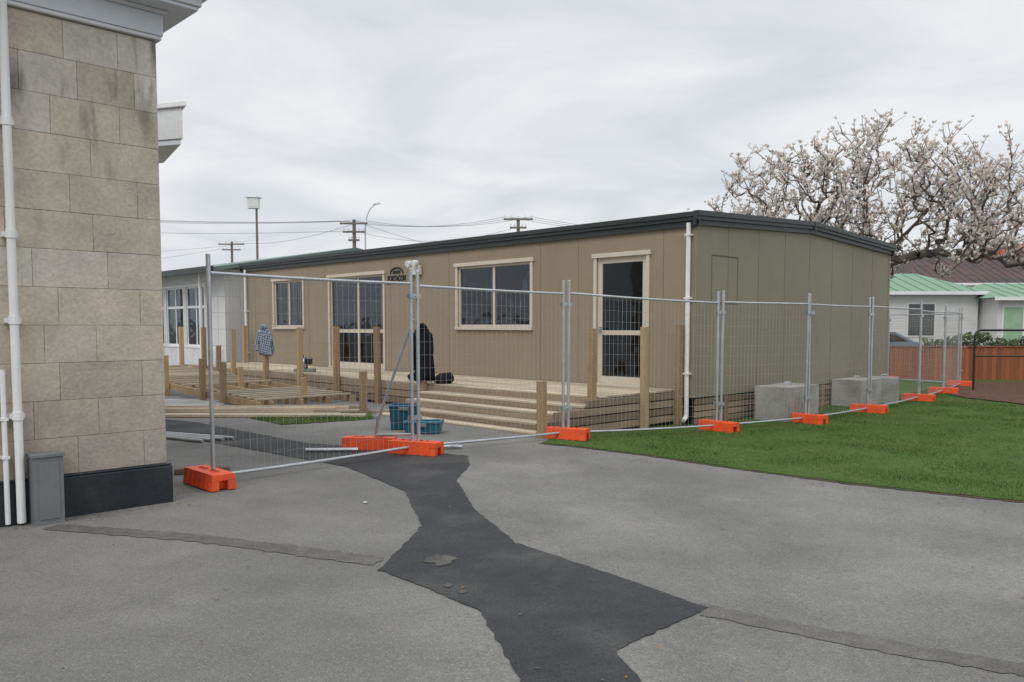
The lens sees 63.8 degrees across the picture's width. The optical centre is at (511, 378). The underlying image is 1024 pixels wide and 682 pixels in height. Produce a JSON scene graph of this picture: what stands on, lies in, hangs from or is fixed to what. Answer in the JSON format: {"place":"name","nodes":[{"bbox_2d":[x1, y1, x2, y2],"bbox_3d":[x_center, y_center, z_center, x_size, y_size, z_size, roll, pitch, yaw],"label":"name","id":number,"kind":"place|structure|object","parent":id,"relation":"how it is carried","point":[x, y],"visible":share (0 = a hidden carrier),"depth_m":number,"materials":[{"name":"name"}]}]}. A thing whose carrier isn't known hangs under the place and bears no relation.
{"place":"outdoors","nodes":[
{"label":"outdoors","id":0,"kind":"place"},
{"bbox_2d":[0,362,1023,681],"bbox_3d":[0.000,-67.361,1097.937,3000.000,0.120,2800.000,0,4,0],"label":"ground","id":1,"kind":"structure","parent":0,"point":[862,560],"depth_m":5.07,"materials":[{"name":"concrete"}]},
{"bbox_2d":[25,450,64,526],"bbox_3d":[-3.469,0.820,6.132,0.220,0.535,0.166,-4,5,-44],"label":"utility box","id":2,"kind":"object","parent":1,"relation":"on","point":[46,487],"visible":1,"depth_m":6.07,"materials":[{"name":"grey paint"}]},
{"bbox_2d":[0,6,160,442],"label":"stone wall","id":3,"kind":"structure","parent":1,"relation":"on","point":[69,212],"depth_m":6.33,"materials":[{"name":"beige stone"}]},
{"bbox_2d":[0,0,25,524],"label":"downpipe","id":4,"kind":"object","parent":3,"relation":"attached to","point":[13,320],"visible":1,"depth_m":5.94,"materials":[{"name":"white paint"}]},
{"bbox_2d":[7,0,206,43],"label":"eaves cornice","id":5,"kind":"structure","parent":3,"relation":"on","point":[154,20],"depth_m":6.43,"materials":[{"name":"grey paint"}]},
{"bbox_2d":[157,100,185,162],"bbox_3d":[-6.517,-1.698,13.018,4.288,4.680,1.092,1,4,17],"label":"porch canopy","id":6,"kind":"object","parent":3,"relation":"attached to","point":[170,129],"visible":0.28,"depth_m":11.87,"materials":[{"name":"white paint"}]},
{"bbox_2d":[0,462,172,526],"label":"plinth","id":7,"kind":"structure","parent":1,"relation":"on","point":[97,491],"depth_m":6.53,"materials":[{"name":"paint"}]},
{"bbox_2d":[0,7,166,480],"bbox_3d":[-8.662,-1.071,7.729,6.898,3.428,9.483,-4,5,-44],"label":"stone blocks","id":8,"kind":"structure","parent":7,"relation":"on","point":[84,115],"depth_m":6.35,"materials":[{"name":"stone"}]},
{"bbox_2d":[165,399,228,405],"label":"concrete slab","id":9,"kind":"structure","parent":1,"relation":"on","point":[183,402],"depth_m":15.71,"materials":[{"name":"grey concrete"}]},
{"bbox_2d":[174,465,230,474],"bbox_3d":[-3.100,0.915,8.248,0.522,0.050,0.120,-1,4,-17],"label":"timber offcut","id":10,"kind":"object","parent":1,"relation":"on","point":[180,470],"visible":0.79,"depth_m":8.18,"materials":[{"name":"brown wood"}]},
{"bbox_2d":[183,465,236,491],"bbox_3d":[-2.780,0.904,7.551,0.256,0.153,0.620,-3,5,-44],"label":"fence foot block","id":11,"kind":"object","parent":1,"relation":"on","point":[206,478],"depth_m":7.40,"materials":[{"name":"orange plastic"}]},
{"bbox_2d":[44,524,382,564],"bbox_3d":[-2.084,1.107,5.614,2.719,0.001,0.266,1,4,20],"label":"sealed joint","id":12,"kind":"object","parent":1,"relation":"on","point":[317,553],"visible":1,"depth_m":5.57,"materials":[{"name":"concrete"}]},
{"bbox_2d":[218,241,243,262],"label":"utility pole","id":13,"kind":"object","parent":1,"relation":"on","point":[231,244],"visible":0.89,"depth_m":89.10,"materials":[{"name":"brown wood"}]},
{"bbox_2d":[245,196,261,259],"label":"floodlight pole","id":14,"kind":"object","parent":1,"relation":"on","point":[253,202],"visible":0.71,"depth_m":41.48,"materials":[{"name":"grey metal"}]},
{"bbox_2d":[164,355,355,404],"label":"timber ramp","id":15,"kind":"structure","parent":1,"relation":"on","point":[193,377],"depth_m":16.38,"materials":[{"name":"brown wood"}]},
{"bbox_2d":[160,247,362,365],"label":"classroom block","id":16,"kind":"structure","parent":1,"relation":"on","point":[184,299],"depth_m":26.05,"materials":[{"name":"paint"}]},
{"bbox_2d":[160,287,165,346],"bbox_3d":[-12.343,-2.142,28.594,0.120,2.035,1.590,-4,5,-44],"label":"window","id":17,"kind":"structure","parent":16,"relation":"in","point":[163,290],"depth_m":28.08,"materials":[{"name":"white paint"}]},
{"bbox_2d":[164,285,185,346],"bbox_3d":[-11.223,-2.071,27.454,0.120,2.035,1.590,-4,5,-44],"label":"window","id":18,"kind":"structure","parent":16,"relation":"in","point":[175,306],"depth_m":27.57,"materials":[{"name":"grey glass"}]},
{"bbox_2d":[183,283,206,347],"bbox_3d":[-10.103,-1.999,26.314,0.120,2.035,1.590,-4,5,-44],"label":"window","id":19,"kind":"structure","parent":16,"relation":"in","point":[192,317],"depth_m":26.50,"materials":[{"name":"white paint"}]},
{"bbox_2d":[165,405,389,416],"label":"stacked timber planks","id":20,"kind":"object","parent":1,"relation":"on","point":[270,411],"visible":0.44,"depth_m":13.75,"materials":[{"name":"brown wood"}]},
{"bbox_2d":[205,254,421,474],"bbox_3d":[-1.915,-0.143,8.492,0.108,2.102,2.608,3,5,41],"label":"temporary fence panel","id":21,"kind":"object","parent":1,"relation":"on","point":[412,417],"visible":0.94,"depth_m":8.25,"materials":[{"name":"metal"}]},
{"bbox_2d":[166,431,461,451],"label":"loose steel tubes","id":22,"kind":"object","parent":1,"relation":"on","point":[193,437],"visible":0.56,"depth_m":10.53},
{"bbox_2d":[252,412,375,424],"bbox_3d":[-3.028,0.598,13.203,2.005,0.062,1.255,-2,4,-34],"label":"grass patch","id":23,"kind":"object","parent":1,"relation":"on","point":[307,419],"visible":0.83,"depth_m":12.91,"materials":[{"name":"green plant"}]},
{"bbox_2d":[340,219,367,247],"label":"utility pole","id":24,"kind":"object","parent":1,"relation":"on","point":[354,232],"visible":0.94,"depth_m":59.26,"materials":[{"name":"brown wood"}]},
{"bbox_2d":[159,217,576,257],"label":"power lines","id":25,"kind":"object","parent":24,"relation":"attached to","point":[164,221],"visible":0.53,"depth_m":59.40,"materials":[{"name":"black metal"}]},
{"bbox_2d":[365,202,379,248],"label":"street lamp","id":26,"kind":"object","parent":1,"relation":"on","point":[374,204],"visible":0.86,"depth_m":59.36,"materials":[{"name":"metal"}]},
{"bbox_2d":[388,403,443,433],"bbox_3d":[-1.353,0.549,11.575,0.620,0.365,1.090,-2,4,-31],"label":"tool crate","id":27,"kind":"object","parent":1,"relation":"on","point":[436,425],"visible":0.84,"depth_m":11.61,"materials":[{"name":"blue plastic"}]},
{"bbox_2d":[178,324,683,438],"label":"timber deck","id":28,"kind":"structure","parent":1,"relation":"on","point":[490,395],"depth_m":13.15,"materials":[{"name":"brown wood"}]},
{"bbox_2d":[255,324,273,355],"bbox_3d":[-5.637,-0.878,18.788,0.450,0.742,0.212,1,4,15],"label":"hanging plaid shirt","id":29,"kind":"object","parent":28,"relation":"hanging from","point":[261,347],"visible":0.91,"depth_m":18.71,"materials":[{"name":"fabric"}]},
{"bbox_2d":[294,355,315,371],"bbox_3d":[-4.672,-0.366,18.504,0.440,0.433,0.416,0,4,0],"label":"mitre saw","id":30,"kind":"object","parent":28,"relation":"on","point":[306,361],"visible":0.76,"depth_m":18.51,"materials":[{"name":"grey paint"}]},
{"bbox_2d":[413,323,434,381],"bbox_3d":[-1.584,-0.461,14.681,0.459,1.060,0.243,1,4,19],"label":"hanging black jacket","id":31,"kind":"object","parent":28,"relation":"hanging from","point":[428,374],"visible":0.8,"depth_m":14.58,"materials":[{"name":"fabric"}]},
{"bbox_2d":[434,372,453,383],"bbox_3d":[-1.221,-0.011,14.699,0.369,0.200,0.256,0,4,0],"label":"tool bag","id":32,"kind":"object","parent":28,"relation":"on","point":[444,378],"visible":0.78,"depth_m":14.61,"materials":[{"name":"black fabric"}]},
{"bbox_2d":[165,419,708,681],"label":"asphalt trench patch","id":33,"kind":"object","parent":1,"relation":"on","point":[575,622],"visible":0.82,"depth_m":4.74,"materials":[{"name":"black asphalt"}]},
{"bbox_2d":[341,435,396,449],"bbox_3d":[-1.700,0.762,9.817,0.641,0.153,0.300,0,4,0],"label":"fence foot block","id":34,"kind":"object","parent":33,"relation":"on","point":[374,443],"depth_m":9.71,"materials":[{"name":"orange plastic"}]},
{"bbox_2d":[375,319,414,436],"bbox_3d":[-1.383,0.033,9.596,0.605,1.461,0.061,2,4,31],"label":"fence brace","id":35,"kind":"object","parent":33,"relation":"on","point":[378,416],"visible":0.93,"depth_m":9.62,"materials":[{"name":"grey metal"}]},
{"bbox_2d":[387,439,443,455],"bbox_3d":[-1.110,0.784,9.468,0.620,0.153,0.256,2,4,23],"label":"fence foot block","id":36,"kind":"object","parent":33,"relation":"on","point":[427,448],"depth_m":9.36,"materials":[{"name":"orange plastic"}]},
{"bbox_2d":[422,554,457,565],"bbox_3d":[-0.454,1.131,5.135,0.208,0.001,0.235,2,4,35],"label":"asphalt patch","id":37,"kind":"object","parent":33,"relation":"on","point":[437,560],"visible":1,"depth_m":5.14,"materials":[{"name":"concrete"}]},
{"bbox_2d":[443,583,452,587],"bbox_3d":[-0.359,1.163,4.634,0.062,0.001,0.089,0,4,0],"label":"paint fleck","id":38,"kind":"object","parent":33,"relation":"on","point":[448,585],"visible":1,"depth_m":4.63,"materials":[{"name":"paint"}]},
{"bbox_2d":[415,271,571,444],"bbox_3d":[-0.158,-0.222,10.192,2.425,2.111,0.103,-3,5,-39],"label":"temporary fence panel","id":39,"kind":"object","parent":1,"relation":"on","point":[563,407],"visible":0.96,"depth_m":10.09,"materials":[{"name":"metal"}]},
{"bbox_2d":[13,442,1023,681],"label":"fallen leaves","id":40,"kind":"object","parent":1,"relation":"on","point":[410,532],"visible":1,"depth_m":6.20,"materials":[{"name":"brown plant"}]},
{"bbox_2d":[504,215,532,231],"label":"utility pole","id":41,"kind":"object","parent":1,"relation":"on","point":[518,227],"visible":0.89,"depth_m":59.23,"materials":[{"name":"brown wood"}]},
{"bbox_2d":[538,443,1023,501],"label":"dirt edge","id":42,"kind":"object","parent":1,"relation":"on","point":[972,496],"visible":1,"depth_m":8.57,"materials":[{"name":"brown soil"}]},
{"bbox_2d":[684,107,1023,278],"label":"magnolia tree","id":43,"kind":"object","parent":1,"relation":"on","point":[978,235],"visible":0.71,"depth_m":25.94,"materials":[{"name":"white plant"}]},
{"bbox_2d":[699,603,1023,675],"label":"sealed joint","id":44,"kind":"object","parent":1,"relation":"on","point":[889,646],"visible":1,"depth_m":4.03,"materials":[{"name":"concrete"}]},
{"bbox_2d":[889,332,922,352],"bbox_3d":[14.850,-1.295,34.822,4.300,1.376,1.730,0,4,0],"label":"parked car","id":45,"kind":"object","parent":1,"relation":"on","point":[896,337],"visible":0.05,"depth_m":33.97,"materials":[{"name":"paint"}]},
{"bbox_2d":[889,345,1023,379],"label":"brown boundary fence","id":46,"kind":"object","parent":1,"relation":"on","point":[999,368],"visible":0.32,"depth_m":24.50,"materials":[{"name":"brown wood"}]},
{"bbox_2d":[922,332,1023,345],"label":"hedge","id":47,"kind":"object","parent":1,"relation":"on","point":[979,336],"visible":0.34,"depth_m":40.81,"materials":[{"name":"green plant"}]},
{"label":"walls","id":48,"kind":"object","parent":1,"relation":"on","visible":0},
{"bbox_2d":[890,254,1023,284],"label":"roof","id":49,"kind":"structure","parent":48,"relation":"on","point":[986,271],"depth_m":63.83,"materials":[{"name":"brown metal"}]},
{"bbox_2d":[156,0,1023,270],"label":"sky","id":50,"kind":"structure","parent":0,"point":[433,112],"materials":[{"name":"white"}]},
{"bbox_2d":[542,380,1023,500],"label":"lawn","id":51,"kind":"structure","parent":0,"point":[949,443],"depth_m":10.82,"materials":[{"name":"green plant"}]},
{"bbox_2d":[238,210,896,424],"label":"prefab classroom","id":52,"kind":"structure","parent":51,"relation":"on","point":[699,255],"depth_m":15.56,"materials":[{"name":"beige wood"}]},
{"bbox_2d":[271,276,304,328],"bbox_3d":[-6.001,-2.017,22.120,0.120,1.375,1.710,-4,5,-44],"label":"window","id":53,"kind":"structure","parent":52,"relation":"in","point":[287,308],"depth_m":22.17,"materials":[{"name":"clear glass"}]},
{"bbox_2d":[326,270,385,370],"bbox_3d":[-3.756,-1.384,19.869,0.115,2.315,2.460,-4,5,-44],"label":"sliding door","id":54,"kind":"structure","parent":52,"relation":"in","point":[339,297],"depth_m":19.86,"materials":[{"name":"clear glass"}]},
{"bbox_2d":[453,257,533,329],"bbox_3d":[-0.376,-1.657,16.395,0.120,1.375,2.300,-4,5,-44],"label":"window","id":55,"kind":"structure","parent":52,"relation":"in","point":[512,275],"depth_m":16.37,"materials":[{"name":"clear glass"}]},
{"bbox_2d":[592,250,651,386],"bbox_3d":[1.879,-1.014,14.133,0.115,2.295,1.260,-4,5,-44],"label":"entry door","id":56,"kind":"structure","parent":52,"relation":"in","point":[628,275],"depth_m":14.17,"materials":[{"name":"clear glass"}]},
{"bbox_2d":[545,426,590,440],"bbox_3d":[0.714,0.724,10.967,0.620,0.153,0.256,2,4,24],"label":"fence foot block","id":57,"kind":"object","parent":51,"relation":"on","point":[576,433],"depth_m":10.86,"materials":[{"name":"orange plastic"}]},
{"bbox_2d":[567,280,725,432],"bbox_3d":[1.972,-0.262,11.705,2.936,2.177,0.100,-2,4,-32],"label":"temporary fence panel","id":58,"kind":"object","parent":51,"relation":"on","point":[718,312],"visible":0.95,"depth_m":11.61,"materials":[{"name":"metal"}]},
{"bbox_2d":[697,419,739,432],"bbox_3d":[3.140,0.714,12.509,0.256,0.153,0.620,-3,5,-37],"label":"fence foot block","id":59,"kind":"object","parent":51,"relation":"on","point":[726,426],"depth_m":12.35,"materials":[{"name":"orange plastic"}]},
{"bbox_2d":[719,291,814,423],"bbox_3d":[4.046,-0.305,12.976,2.054,2.104,0.112,-2,4,-31],"label":"temporary fence panel","id":60,"kind":"object","parent":51,"relation":"on","point":[808,312],"visible":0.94,"depth_m":12.94,"materials":[{"name":"metal"}]},
{"bbox_2d":[754,382,818,421],"bbox_3d":[4.750,0.377,14.201,0.620,0.650,1.150,3,5,44],"label":"concrete block","id":61,"kind":"object","parent":51,"relation":"on","point":[770,400],"depth_m":13.84,"materials":[{"name":"concrete"}]},
{"bbox_2d":[790,412,827,424],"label":"fence foot block","id":62,"kind":"object","parent":51,"relation":"on","point":[820,419],"depth_m":13.37,"materials":[{"name":"orange plastic"}]},
{"bbox_2d":[807,294,873,415],"bbox_3d":[5.747,-0.388,14.328,2.447,2.100,0.112,-3,5,-43],"label":"temporary fence panel","id":63,"kind":"object","parent":51,"relation":"on","point":[869,315],"visible":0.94,"depth_m":14.23,"materials":[{"name":"metal"}]},
{"bbox_2d":[831,376,881,406],"bbox_3d":[6.950,0.246,16.598,0.950,0.610,0.600,-3,5,-43],"label":"concrete block","id":64,"kind":"object","parent":51,"relation":"on","point":[838,391],"depth_m":16.32,"materials":[{"name":"concrete"}]},
{"bbox_2d":[850,403,888,413],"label":"fence foot block","id":65,"kind":"object","parent":51,"relation":"on","point":[878,409],"depth_m":15.04,"materials":[{"name":"orange plastic"}]},
{"bbox_2d":[872,374,899,403],"bbox_3d":[7.750,0.212,17.147,0.550,0.610,0.600,2,4,28],"label":"concrete block","id":66,"kind":"object","parent":51,"relation":"on","point":[886,383],"depth_m":16.84,"materials":[{"name":"concrete"}]},
{"bbox_2d":[869,297,923,404],"bbox_3d":[7.667,-0.517,16.338,0.102,2.107,3.252,3,5,41],"label":"temporary fence panel","id":67,"kind":"object","parent":51,"relation":"on","point":[918,381],"visible":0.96,"depth_m":16.19,"materials":[{"name":"metal"}]},
{"bbox_2d":[902,393,935,401],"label":"fence foot block","id":68,"kind":"object","parent":51,"relation":"on","point":[927,397],"depth_m":17.43,"materials":[{"name":"orange plastic"}]},
{"bbox_2d":[887,307,960,382],"bbox_3d":[11.370,-0.916,22.908,0.109,2.079,2.344,-2,4,-26],"label":"temporary fence panel","id":69,"kind":"object","parent":51,"relation":"on","point":[933,348],"visible":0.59,"depth_m":22.75,"materials":[{"name":"metal"}]},
{"bbox_2d":[919,302,947,393],"bbox_3d":[9.472,-0.638,18.489,0.102,2.078,2.496,3,5,39],"label":"temporary fence panel","id":70,"kind":"object","parent":51,"relation":"on","point":[943,345],"visible":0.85,"depth_m":18.55,"materials":[{"name":"metal"}]},
{"bbox_2d":[928,387,958,393],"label":"fence foot block","id":71,"kind":"object","parent":51,"relation":"on","point":[947,390],"depth_m":19.34,"materials":[{"name":"orange plastic"}]},
{"bbox_2d":[937,382,1023,403],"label":"mulch bed","id":72,"kind":"object","parent":51,"relation":"on","point":[1012,392],"visible":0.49,"depth_m":19.79,"materials":[{"name":"brown soil"}]},
{"bbox_2d":[944,304,963,386],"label":"temporary fence panel","id":73,"kind":"object","parent":72,"relation":"on","point":[960,347],"visible":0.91,"depth_m":20.69,"materials":[{"name":"metal"}]},
{"bbox_2d":[946,380,971,385],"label":"fence foot block","id":74,"kind":"object","parent":72,"relation":"on","point":[965,383],"depth_m":21.73,"materials":[{"name":"orange plastic"}]},
{"bbox_2d":[972,329,1023,389],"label":"metal handrail","id":75,"kind":"object","parent":72,"relation":"on","point":[974,356],"visible":0.94,"depth_m":20.15,"materials":[{"name":"black metal"}]},
{"bbox_2d":[889,295,977,345],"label":"walls","id":76,"kind":"structure","parent":0,"point":[968,303],"depth_m":44.86,"materials":[{"name":"white paint"}]},
{"bbox_2d":[906,303,935,336],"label":"openings","id":77,"kind":"object","parent":76,"relation":"attached to","point":[912,331],"visible":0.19,"depth_m":44.82,"materials":[{"name":"grey glass"}]},
{"bbox_2d":[890,273,990,294],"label":"roof","id":78,"kind":"structure","parent":76,"relation":"on","point":[909,284],"depth_m":45.36,"materials":[{"name":"green metal"}]},
{"bbox_2d":[977,298,1023,345],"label":"walls","id":79,"kind":"structure","parent":0,"point":[989,313],"depth_m":43.84,"materials":[{"name":"white paint"}]},
{"bbox_2d":[972,283,1023,299],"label":"roof","id":80,"kind":"structure","parent":79,"relation":"on","point":[1006,291],"depth_m":44.59,"materials":[{"name":"green metal"}]},
{"bbox_2d":[1001,306,1023,345],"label":"openings","id":81,"kind":"object","parent":79,"relation":"attached to","point":[1012,317],"visible":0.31,"depth_m":43.33,"materials":[{"name":"green paint"}]},
{"bbox_2d":[996,243,1023,253],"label":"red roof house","id":82,"kind":"structure","parent":0,"point":[1002,251],"depth_m":83.09,"materials":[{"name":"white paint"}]}
]}

